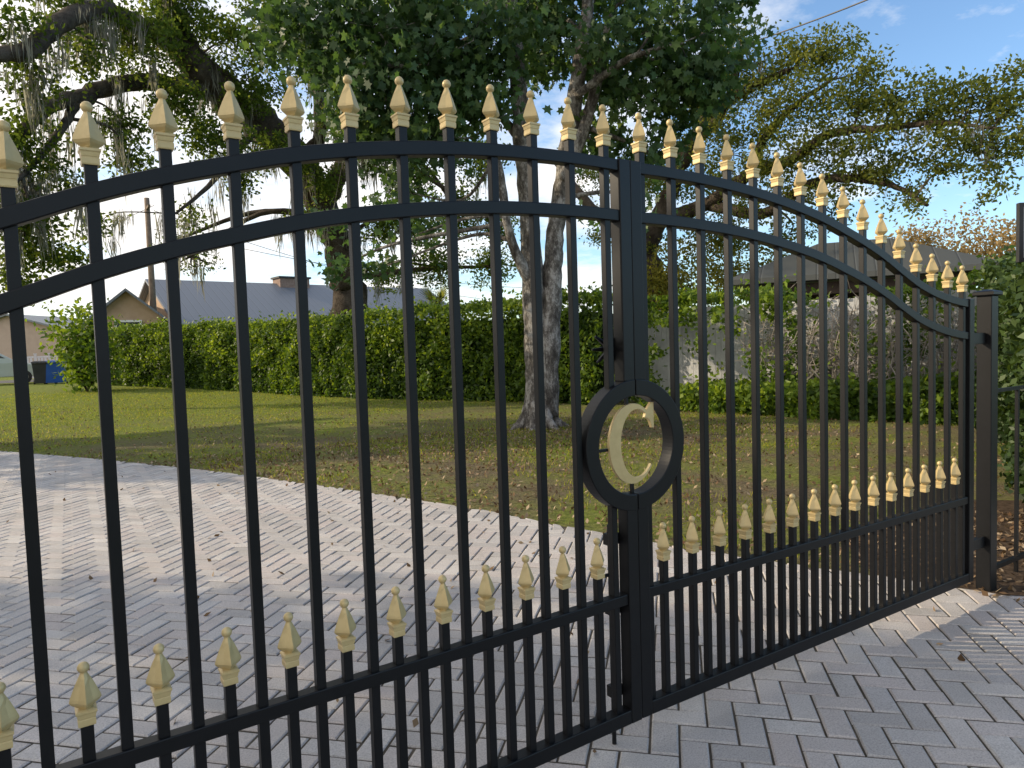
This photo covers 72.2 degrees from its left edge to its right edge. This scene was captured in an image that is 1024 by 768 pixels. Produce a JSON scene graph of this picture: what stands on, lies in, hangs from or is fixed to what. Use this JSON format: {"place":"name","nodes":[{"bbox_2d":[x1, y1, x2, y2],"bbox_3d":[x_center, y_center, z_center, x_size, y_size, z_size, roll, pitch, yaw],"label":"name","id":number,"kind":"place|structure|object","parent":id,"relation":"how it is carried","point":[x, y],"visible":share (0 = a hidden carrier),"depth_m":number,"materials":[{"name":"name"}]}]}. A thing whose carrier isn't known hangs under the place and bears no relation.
{"place":"outdoors","nodes":[
{"label":"outdoors","id":0,"kind":"place"},
{"bbox_2d":[0,377,74,383],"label":"road","id":1,"kind":"structure","parent":0,"point":[9,381],"depth_m":38.81,"materials":[{"name":"grey asphalt"}]},
{"bbox_2d":[0,314,94,372],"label":"house","id":2,"kind":"structure","parent":0,"point":[33,338],"depth_m":53.94,"materials":[{"name":"beige paint"}]},
{"bbox_2d":[0,376,1020,581],"bbox_3d":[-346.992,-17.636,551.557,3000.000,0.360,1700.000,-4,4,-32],"label":"ground","id":3,"kind":"structure","parent":0,"point":[591,514],"depth_m":10.06,"materials":[{"name":"green plant"}]},
{"bbox_2d":[0,354,33,381],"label":"parked car","id":4,"kind":"object","parent":3,"relation":"on","point":[6,366],"visible":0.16,"depth_m":33.83,"materials":[{"name":"paint"}]},
{"bbox_2d":[31,361,47,383],"bbox_3d":[-22.044,-0.533,32.777,0.636,1.098,0.740,-4,4,-32],"label":"wheeled bin","id":5,"kind":"object","parent":3,"relation":"on","point":[39,370],"visible":0.88,"depth_m":32.54,"materials":[{"name":"black plastic"}]},
{"bbox_2d":[27,353,72,377],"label":"vinyl fence","id":6,"kind":"object","parent":3,"relation":"on","point":[35,356],"visible":0.23,"depth_m":41.42,"materials":[{"name":"white plastic"}]},
{"bbox_2d":[44,360,55,383],"bbox_3d":[-21.716,-0.555,32.995,0.636,1.097,0.740,-4,4,-32],"label":"wheeled bin","id":7,"kind":"object","parent":3,"relation":"on","point":[50,371],"visible":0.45,"depth_m":32.79,"materials":[{"name":"blue plastic"}]},
{"bbox_2d":[53,360,67,382],"bbox_3d":[-21.363,-0.579,33.224,0.636,1.098,0.740,-4,4,-32],"label":"wheeled bin","id":8,"kind":"object","parent":3,"relation":"on","point":[59,379],"visible":0.41,"depth_m":32.98,"materials":[{"name":"blue plastic"}]},
{"bbox_2d":[25,297,128,392],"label":"bush","id":9,"kind":"object","parent":3,"relation":"on","point":[75,352],"visible":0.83,"depth_m":26.06,"materials":[{"name":"green plant"}]},
{"bbox_2d":[83,288,167,379],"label":"house","id":10,"kind":"structure","parent":3,"relation":"on","point":[128,306],"depth_m":34.47,"materials":[{"name":"beige"}]},
{"bbox_2d":[114,320,141,335],"bbox_3d":[-18.817,-2.635,34.472,1.200,1.000,0.080,-3,3,-23],"label":"window","id":11,"kind":"structure","parent":10,"relation":"in","point":[128,322],"depth_m":34.45,"materials":[{"name":"white glass"}]},
{"bbox_2d":[144,198,156,309],"bbox_3d":[-18.177,-4.751,35.476,0.340,9.177,1.800,-4,4,-32],"label":"utility pole","id":12,"kind":"object","parent":3,"relation":"on","point":[151,281],"visible":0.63,"depth_m":35.30,"materials":[{"name":"brown wood"}]},
{"bbox_2d":[156,211,479,298],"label":"power line","id":13,"kind":"object","parent":12,"relation":"attached to","point":[307,260],"visible":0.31,"depth_m":42.14,"materials":[{"name":"black plastic"}]},
{"bbox_2d":[154,229,521,287],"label":"power line","id":14,"kind":"object","parent":12,"relation":"attached to","point":[325,264],"visible":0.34,"depth_m":41.36,"materials":[{"name":"black plastic"}]},
{"bbox_2d":[0,0,520,328],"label":"oak tree","id":15,"kind":"object","parent":3,"relation":"on","point":[202,76],"visible":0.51,"depth_m":22.20,"materials":[{"name":"green plant"}]},
{"bbox_2d":[138,276,463,335],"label":"house","id":16,"kind":"structure","parent":3,"relation":"on","point":[276,296],"depth_m":42.14,"materials":[{"name":"beige"}]},
{"bbox_2d":[108,281,614,404],"bbox_3d":[-7.321,-1.138,23.701,24.445,3.168,2.308,0,4,35],"label":"hedge","id":17,"kind":"object","parent":3,"relation":"on","point":[210,361],"visible":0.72,"depth_m":20.50,"materials":[{"name":"green plant"}]},
{"bbox_2d":[417,283,448,318],"bbox_3d":[-3.503,-2.583,32.652,2.483,4.306,2.307,-1,3,20],"label":"palm tree","id":18,"kind":"object","parent":3,"relation":"on","point":[440,297],"visible":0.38,"depth_m":32.39,"materials":[{"name":"green plant"}]},
{"bbox_2d":[238,0,775,430],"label":"maple tree","id":19,"kind":"object","parent":3,"relation":"on","point":[674,70],"visible":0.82,"depth_m":11.38,"materials":[{"name":"green plant"}]},
{"bbox_2d":[0,392,1023,752],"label":"leaf litter","id":20,"kind":"object","parent":3,"relation":"on","point":[960,656],"visible":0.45,"depth_m":9.02,"materials":[{"name":"plant"}]},
{"bbox_2d":[646,236,707,309],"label":"bush","id":21,"kind":"object","parent":3,"relation":"on","point":[663,279],"visible":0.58,"depth_m":22.97,"materials":[{"name":"green plant"}]},
{"bbox_2d":[583,275,815,406],"bbox_3d":[3.850,-0.954,15.125,1.473,2.985,5.197,-5,4,-44],"label":"hedge","id":22,"kind":"object","parent":3,"relation":"on","point":[687,299],"visible":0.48,"depth_m":14.26,"materials":[{"name":"green plant"}]},
{"bbox_2d":[667,220,766,306],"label":"bush","id":23,"kind":"object","parent":3,"relation":"on","point":[715,271],"visible":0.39,"depth_m":22.41,"materials":[{"name":"green plant"}]},
{"bbox_2d":[710,232,811,303],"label":"bush","id":24,"kind":"object","parent":3,"relation":"on","point":[741,264],"visible":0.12,"depth_m":22.27,"materials":[{"name":"green plant"}]},
{"bbox_2d":[717,271,830,380],"bbox_3d":[5.125,-0.835,14.220,2.149,2.698,2.388,-3,3,-12],"label":"shrub","id":25,"kind":"object","parent":3,"relation":"on","point":[770,340],"visible":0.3,"depth_m":13.94,"materials":[{"name":"green plant"}]},
{"bbox_2d":[555,2,1023,310],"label":"oak tree","id":26,"kind":"object","parent":3,"relation":"on","point":[935,116],"visible":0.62,"depth_m":18.72,"materials":[{"name":"green plant"}]},
{"bbox_2d":[737,273,858,381],"bbox_3d":[5.687,-0.858,13.453,2.373,2.783,1.991,-4,4,-32],"label":"shrub","id":27,"kind":"object","parent":3,"relation":"on","point":[811,355],"visible":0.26,"depth_m":13.38,"materials":[{"name":"green plant"}]},
{"bbox_2d":[630,288,983,399],"bbox_3d":[5.740,-0.624,14.286,0.062,2.142,11.495,-5,4,-43],"label":"board fence","id":28,"kind":"object","parent":3,"relation":"on","point":[688,363],"visible":0.08,"depth_m":15.16,"materials":[{"name":"grey wood"}]},
{"bbox_2d":[668,359,976,425],"bbox_3d":[5.784,0.093,12.478,1.460,1.088,6.866,-5,4,-42],"label":"border planting","id":29,"kind":"object","parent":3,"relation":"on","point":[689,396],"visible":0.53,"depth_m":12.21,"materials":[{"name":"green plant"}]},
{"bbox_2d":[767,289,894,387],"bbox_3d":[6.068,-0.634,13.130,2.509,2.442,2.380,1,4,42],"label":"shrub","id":30,"kind":"object","parent":3,"relation":"on","point":[835,357],"visible":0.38,"depth_m":12.74,"materials":[{"name":"green plant"}]},
{"bbox_2d":[733,238,998,302],"bbox_3d":[8.500,-1.666,17.476,5.600,3.754,4.200,0,3,24],"label":"gazebo","id":31,"kind":"object","parent":3,"relation":"on","point":[969,262],"visible":0.13,"depth_m":16.09,"materials":[{"name":"metal"}]},
{"bbox_2d":[807,265,943,381],"bbox_3d":[6.575,-0.738,12.631,2.673,2.627,2.051,-2,3,2],"label":"shrub","id":32,"kind":"object","parent":3,"relation":"on","point":[872,374],"visible":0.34,"depth_m":12.41,"materials":[{"name":"green plant"}]},
{"bbox_2d":[828,286,957,379],"bbox_3d":[6.807,-0.605,12.394,2.087,2.322,2.672,-4,4,-32],"label":"shrub","id":33,"kind":"object","parent":3,"relation":"on","point":[893,361],"visible":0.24,"depth_m":12.05,"materials":[{"name":"green plant"}]},
{"bbox_2d":[783,245,1015,383],"bbox_3d":[6.937,-0.812,12.261,1.176,2.820,4.645,-5,4,-45],"label":"climbing vine","id":34,"kind":"object","parent":3,"relation":"on","point":[971,277],"visible":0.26,"depth_m":12.05,"materials":[{"name":"green plant"}]},
{"bbox_2d":[888,213,957,250],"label":"tree","id":35,"kind":"object","parent":3,"relation":"on","point":[918,237],"visible":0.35,"depth_m":46.32,"materials":[{"name":"orange plant"}]},
{"bbox_2d":[890,280,978,376],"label":"shrub","id":36,"kind":"object","parent":3,"relation":"on","point":[955,352],"visible":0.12,"depth_m":11.62,"materials":[{"name":"green plant"}]},
{"bbox_2d":[849,500,1023,595],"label":"mulch bed","id":37,"kind":"object","parent":3,"relation":"on","point":[1006,506],"visible":0.22,"depth_m":4.52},
{"bbox_2d":[972,289,1002,591],"bbox_3d":[2.633,0.324,3.883,0.138,1.685,0.106,-4,4,-32],"label":"gate post","id":38,"kind":"object","parent":37,"relation":"on","point":[986,431],"visible":0.83,"depth_m":3.85,"materials":[{"name":"black metal"}]},
{"bbox_2d":[628,113,985,717],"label":"driveway gate","id":39,"kind":"structure","parent":38,"relation":"attached to","point":[949,543],"depth_m":2.96,"materials":[{"name":"black metal"}]},
{"bbox_2d":[997,385,1023,571],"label":"metal fence","id":40,"kind":"object","parent":37,"relation":"on","point":[1016,557],"visible":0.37,"depth_m":4.14,"materials":[{"name":"black metal"}]},
{"bbox_2d":[1016,202,1023,261],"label":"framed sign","id":41,"kind":"object","parent":37,"relation":"on","point":[1019,232],"visible":1,"depth_m":5.28,"materials":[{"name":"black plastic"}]},
{"bbox_2d":[922,202,1015,256],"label":"tree","id":42,"kind":"object","parent":3,"relation":"on","point":[963,249],"visible":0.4,"depth_m":47.76,"materials":[{"name":"orange plant"}]},
{"bbox_2d":[957,213,1015,258],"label":"tree","id":43,"kind":"object","parent":3,"relation":"on","point":[1010,238],"visible":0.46,"depth_m":45.28,"materials":[{"name":"orange plant"}]},
{"bbox_2d":[973,245,1023,502],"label":"hedge","id":44,"kind":"object","parent":3,"relation":"on","point":[1006,275],"visible":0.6,"depth_m":6.26,"materials":[{"name":"green plant"}]},
{"bbox_2d":[0,451,1023,767],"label":"driveway","id":45,"kind":"structure","parent":0,"point":[70,537],"depth_m":3.44,"materials":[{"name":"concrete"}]},
{"bbox_3d":[-1.714,0.622,1.011,0.138,1.685,0.106,-4,4,-32],"label":"gate post","id":46,"kind":"object","parent":45,"relation":"on","visible":0},
{"bbox_2d":[0,75,653,767],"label":"driveway gate","id":47,"kind":"structure","parent":46,"relation":"attached to","point":[616,357],"depth_m":1.91,"materials":[{"name":"black metal"}]},
{"bbox_2d":[0,0,1023,318],"label":"sky","id":48,"kind":"structure","parent":0,"point":[955,34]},
{"bbox_2d":[629,0,867,71],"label":"power line","id":49,"kind":"object","parent":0,"point":[815,19],"visible":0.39,"depth_m":16.46,"materials":[{"name":"black plastic"}]},
{"bbox_2d":[707,107,1018,154],"bbox_3d":[9.949,-8.521,23.755,0.022,1.654,14.089,-5,4,-41],"label":"power line","id":50,"kind":"object","parent":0,"point":[869,137],"visible":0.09,"depth_m":21.92,"materials":[{"name":"black plastic"}]}
]}

